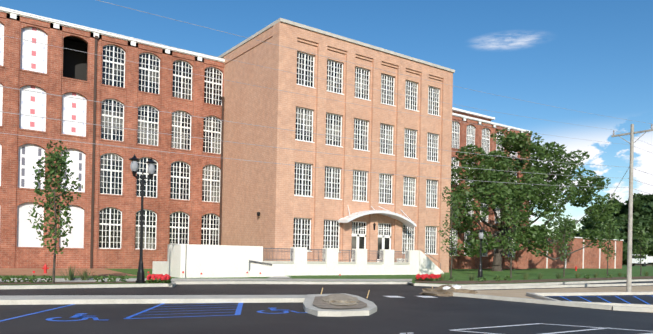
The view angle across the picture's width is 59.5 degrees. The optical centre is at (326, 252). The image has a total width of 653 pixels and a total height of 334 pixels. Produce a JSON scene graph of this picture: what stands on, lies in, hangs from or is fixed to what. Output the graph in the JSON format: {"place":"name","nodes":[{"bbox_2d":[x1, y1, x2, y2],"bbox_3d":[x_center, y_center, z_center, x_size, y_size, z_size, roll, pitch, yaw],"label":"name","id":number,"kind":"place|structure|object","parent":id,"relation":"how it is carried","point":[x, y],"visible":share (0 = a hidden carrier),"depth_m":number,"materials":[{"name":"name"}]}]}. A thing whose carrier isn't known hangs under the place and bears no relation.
{"place":"outdoors","nodes":[
{"label":"outdoors","id":0,"kind":"place"},
{"bbox_2d":[0,268,136,275],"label":"dirt ground","id":1,"kind":"structure","parent":0,"point":[40,271],"depth_m":37.19,"materials":[{"name":"brown soil"}]},
{"bbox_2d":[42,264,48,272],"bbox_3d":[-17.262,0.966,35.069,0.368,0.616,0.320,1,0,-36],"label":"fire hydrant","id":2,"kind":"object","parent":1,"relation":"on","point":[45,268],"visible":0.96,"depth_m":35.02,"materials":[{"name":"red metal"}]},
{"bbox_2d":[63,37,86,43],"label":"arch","id":3,"kind":"structure","parent":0,"point":[76,39],"depth_m":46.33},
{"bbox_2d":[63,39,87,80],"bbox_3d":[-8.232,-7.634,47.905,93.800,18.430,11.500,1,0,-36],"label":"window opening","id":4,"kind":"object","parent":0,"point":[74,64],"depth_m":46.16,"materials":[{"name":"black"}]},
{"bbox_2d":[0,11,622,268],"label":"red mill brick walls","id":5,"kind":"structure","parent":0,"point":[163,206],"depth_m":46.37,"materials":[{"name":"red brick"}]},
{"bbox_2d":[0,23,86,247],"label":"boarded windows","id":6,"kind":"structure","parent":5,"relation":"attached to","point":[33,56],"depth_m":42.90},
{"bbox_2d":[90,36,223,268],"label":"mill downspouts","id":7,"kind":"object","parent":5,"relation":"attached to","point":[93,157],"visible":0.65,"depth_m":44.85,"materials":[{"name":"brown metal"}]},
{"bbox_2d":[98,45,516,261],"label":"window panes","id":8,"kind":"structure","parent":5,"relation":"in","point":[358,235],"depth_m":48.98,"materials":[{"name":"glass"}]},
{"bbox_2d":[99,46,516,258],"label":"window frames","id":9,"kind":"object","parent":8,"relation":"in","point":[184,191],"visible":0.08,"depth_m":48.32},
{"bbox_2d":[0,7,623,268],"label":"roof cornice","id":10,"kind":"structure","parent":5,"relation":"attached to","point":[134,41],"depth_m":48.11,"materials":[{"name":"white paint"}]},
{"bbox_2d":[0,281,652,333],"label":"asphalt road","id":11,"kind":"structure","parent":0,"point":[411,312],"depth_m":16.03,"materials":[{"name":"black asphalt"}]},
{"bbox_2d":[0,276,652,316],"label":"curb","id":12,"kind":"structure","parent":11,"relation":"on","point":[307,300],"depth_m":21.68,"materials":[{"name":"concrete"}]},
{"bbox_2d":[147,274,440,279],"bbox_3d":[-0.480,1.356,32.393,19.242,0.279,2.011,1,0,-29],"label":"red flower bed","id":13,"kind":"object","parent":12,"relation":"on","point":[167,276],"visible":0.94,"depth_m":28.24,"materials":[{"name":"red plant"}]},
{"bbox_2d":[312,296,366,308],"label":"island dirt","id":14,"kind":"structure","parent":12,"relation":"on","point":[318,302],"depth_m":17.31,"materials":[{"name":"brown soil"}]},
{"bbox_2d":[321,294,358,305],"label":"heaped dirt","id":15,"kind":"structure","parent":14,"relation":"on","point":[341,299],"depth_m":18.01,"materials":[{"name":"brown soil"}]},
{"bbox_2d":[0,296,652,321],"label":"parking markings","id":16,"kind":"object","parent":11,"relation":"on","point":[238,309],"visible":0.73,"depth_m":16.14,"materials":[{"name":"blue paint"}]},
{"bbox_2d":[419,284,477,296],"bbox_3d":[5.424,1.647,25.485,2.829,0.493,1.785,1,0,-36],"label":"dirt pile","id":17,"kind":"object","parent":11,"relation":"on","point":[439,291],"visible":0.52,"depth_m":25.07,"materials":[{"name":"brown soil"}]},
{"bbox_2d":[443,284,461,289],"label":"rocks","id":18,"kind":"object","parent":17,"relation":"on","point":[456,286],"visible":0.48,"depth_m":25.16,"materials":[{"name":"white stone"}]},
{"bbox_2d":[386,296,652,333],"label":"road markings","id":19,"kind":"object","parent":11,"relation":"on","point":[516,325],"visible":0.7,"depth_m":14.04,"materials":[{"name":"white paint"}]},
{"bbox_2d":[0,265,652,284],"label":"lawn grass","id":20,"kind":"structure","parent":0,"point":[489,274],"depth_m":46.15,"materials":[{"name":"green plant"}]},
{"bbox_2d":[438,186,464,277],"bbox_3d":[9.123,-1.496,41.336,1.797,6.631,2.063,1,0,-36],"label":"young tree","id":21,"kind":"object","parent":20,"relation":"on","point":[454,219],"visible":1,"depth_m":41.24,"materials":[{"name":"green plant"}]},
{"bbox_2d":[477,228,484,277],"bbox_3d":[11.531,-0.011,42.702,0.532,3.755,0.506,1,0,-36],"label":"street lamp","id":22,"kind":"object","parent":20,"relation":"on","point":[481,235],"visible":0.98,"depth_m":42.61,"materials":[{"name":"black metal"}]},
{"bbox_2d":[497,201,525,277],"bbox_3d":[14.225,-1.017,43.791,2.018,5.890,1.922,1,0,-36],"label":"young tree","id":23,"kind":"object","parent":20,"relation":"on","point":[511,216],"visible":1,"depth_m":43.70,"materials":[{"name":"green plant"}]},
{"bbox_2d":[551,215,576,276],"bbox_3d":[19.865,-0.632,47.961,1.827,5.354,1.795,1,0,-36],"label":"young tree","id":24,"kind":"object","parent":20,"relation":"on","point":[561,238],"visible":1,"depth_m":47.82,"materials":[{"name":"green plant"}]},
{"bbox_2d":[597,214,620,275],"bbox_3d":[25.854,-0.691,52.404,1.819,5.720,2.077,1,0,-44],"label":"young tree","id":25,"kind":"object","parent":20,"relation":"on","point":[608,227],"visible":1,"depth_m":52.30,"materials":[{"name":"green plant"}]},
{"bbox_2d":[632,225,652,275],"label":"young tree","id":26,"kind":"object","parent":20,"relation":"on","point":[642,234],"visible":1,"depth_m":56.85,"materials":[{"name":"green plant"}]},
{"bbox_2d":[0,276,652,283],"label":"planting strip soil","id":27,"kind":"structure","parent":0,"point":[525,281],"depth_m":36.12,"materials":[{"name":"brown soil"}]},
{"bbox_2d":[27,140,82,282],"bbox_3d":[-12.193,-1.872,25.616,2.312,6.491,1.933,1,0,4],"label":"young tree","id":28,"kind":"object","parent":27,"relation":"on","point":[58,159],"visible":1,"depth_m":25.54,"materials":[{"name":"green plant"}]},
{"bbox_2d":[129,154,156,282],"bbox_3d":[-8.860,-1.619,27.408,0.531,6.116,1.516,1,0,33],"label":"double street lamp","id":29,"kind":"object","parent":27,"relation":"on","point":[134,159],"visible":1,"depth_m":27.35,"materials":[{"name":"black metal"}]},
{"bbox_2d":[0,274,626,283],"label":"shrubs","id":30,"kind":"object","parent":27,"relation":"on","point":[32,278],"visible":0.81,"depth_m":27.25,"materials":[{"name":"green plant"}]},
{"bbox_2d":[56,266,648,280],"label":"ornamental grass clumps","id":31,"kind":"object","parent":27,"relation":"on","point":[85,275],"visible":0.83,"depth_m":36.58,"materials":[{"name":"plant"}]},
{"bbox_2d":[0,0,652,234],"label":"sky","id":32,"kind":"structure","parent":0,"point":[594,57],"materials":[{"name":"blue"}]},
{"bbox_2d":[262,261,409,263],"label":"terrace floor","id":33,"kind":"structure","parent":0,"point":[292,262],"depth_m":41.16,"materials":[{"name":"white concrete"}]},
{"bbox_2d":[221,22,452,271],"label":"tan brick walls","id":34,"kind":"structure","parent":0,"point":[251,188],"depth_m":47.51,"materials":[{"name":"beige brick"}]},
{"bbox_2d":[218,18,454,72],"bbox_3d":[0.621,-17.610,54.215,19.440,0.250,12.940,1,0,-36],"label":"roof coping","id":35,"kind":"object","parent":34,"relation":"on","point":[337,37],"visible":0.42,"depth_m":47.78,"materials":[{"name":"beige concrete"}]},
{"bbox_2d":[338,205,415,226],"bbox_3d":[4.446,-3.242,48.818,7.700,1.740,1.380,1,0,-36],"label":"entrance canopy","id":36,"kind":"object","parent":34,"relation":"attached to","point":[406,222],"visible":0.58,"depth_m":48.53,"materials":[{"name":"white metal"}]},
{"bbox_2d":[474,286,652,312],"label":"sand ground","id":37,"kind":"structure","parent":0,"point":[519,293],"depth_m":30.19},
{"label":"terrain","id":38,"kind":"structure","parent":0,"visible":0},
{"bbox_2d":[152,244,443,277],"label":"white entrance terrace walls","id":39,"kind":"structure","parent":38,"relation":"on","point":[206,261],"depth_m":38.27,"materials":[{"name":"white concrete"}]},
{"bbox_2d":[249,248,440,268],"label":"entrance railings","id":40,"kind":"object","parent":39,"relation":"on","point":[340,252],"visible":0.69,"depth_m":41.31,"materials":[{"name":"grey metal"}]},
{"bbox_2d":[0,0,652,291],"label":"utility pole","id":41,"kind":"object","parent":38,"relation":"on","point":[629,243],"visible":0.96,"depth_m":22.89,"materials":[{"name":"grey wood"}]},
{"bbox_2d":[450,129,620,270],"bbox_3d":[24.907,-5.991,68.094,34.989,16.694,13.250,1,0,-36],"label":"oak tree","id":42,"kind":"object","parent":38,"relation":"on","point":[534,194],"visible":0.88,"depth_m":63.43,"materials":[{"name":"green plant"}]},
{"bbox_2d":[559,227,582,236],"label":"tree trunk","id":43,"kind":"object","parent":38,"relation":"on","point":[578,234],"visible":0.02,"depth_m":234.07,"materials":[{"name":"green plant"}]},
{"bbox_2d":[580,216,625,230],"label":"tree","id":44,"kind":"object","parent":38,"relation":"on","point":[585,224],"visible":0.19,"depth_m":188.10,"materials":[{"name":"green plant"}]},
{"bbox_2d":[580,228,626,260],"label":"tree","id":45,"kind":"object","parent":38,"relation":"on","point":[621,233],"visible":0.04,"depth_m":161.44,"materials":[{"name":"green plant"}]},
{"bbox_2d":[581,203,642,231],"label":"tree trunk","id":46,"kind":"object","parent":38,"relation":"on","point":[591,215],"depth_m":211.84,"materials":[{"name":"green plant"}]},
{"bbox_2d":[598,200,652,235],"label":"tree","id":47,"kind":"object","parent":38,"relation":"on","point":[640,218],"visible":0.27,"depth_m":191.00,"materials":[{"name":"green plant"}]},
{"bbox_2d":[622,242,638,264],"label":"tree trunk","id":48,"kind":"object","parent":38,"relation":"on","point":[625,261],"visible":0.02,"depth_m":167.46,"materials":[{"name":"green plant"}]},
{"bbox_2d":[623,231,652,255],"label":"tree","id":49,"kind":"object","parent":38,"relation":"on","point":[634,240],"visible":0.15,"depth_m":180.55,"materials":[{"name":"green plant"}]},
{"bbox_2d":[628,193,652,205],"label":"tree","id":50,"kind":"object","parent":38,"relation":"on","point":[646,198],"depth_m":264.50,"materials":[{"name":"green plant"}]},
{"bbox_2d":[632,254,652,265],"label":"vehicle","id":51,"kind":"object","parent":38,"relation":"on","point":[648,260],"visible":0.81,"depth_m":133.96,"materials":[{"name":"white metal"}]},
{"bbox_2d":[641,201,652,219],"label":"tree","id":52,"kind":"object","parent":38,"relation":"on","point":[649,205],"visible":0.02,"depth_m":224.19,"materials":[{"name":"green plant"}]}
]}

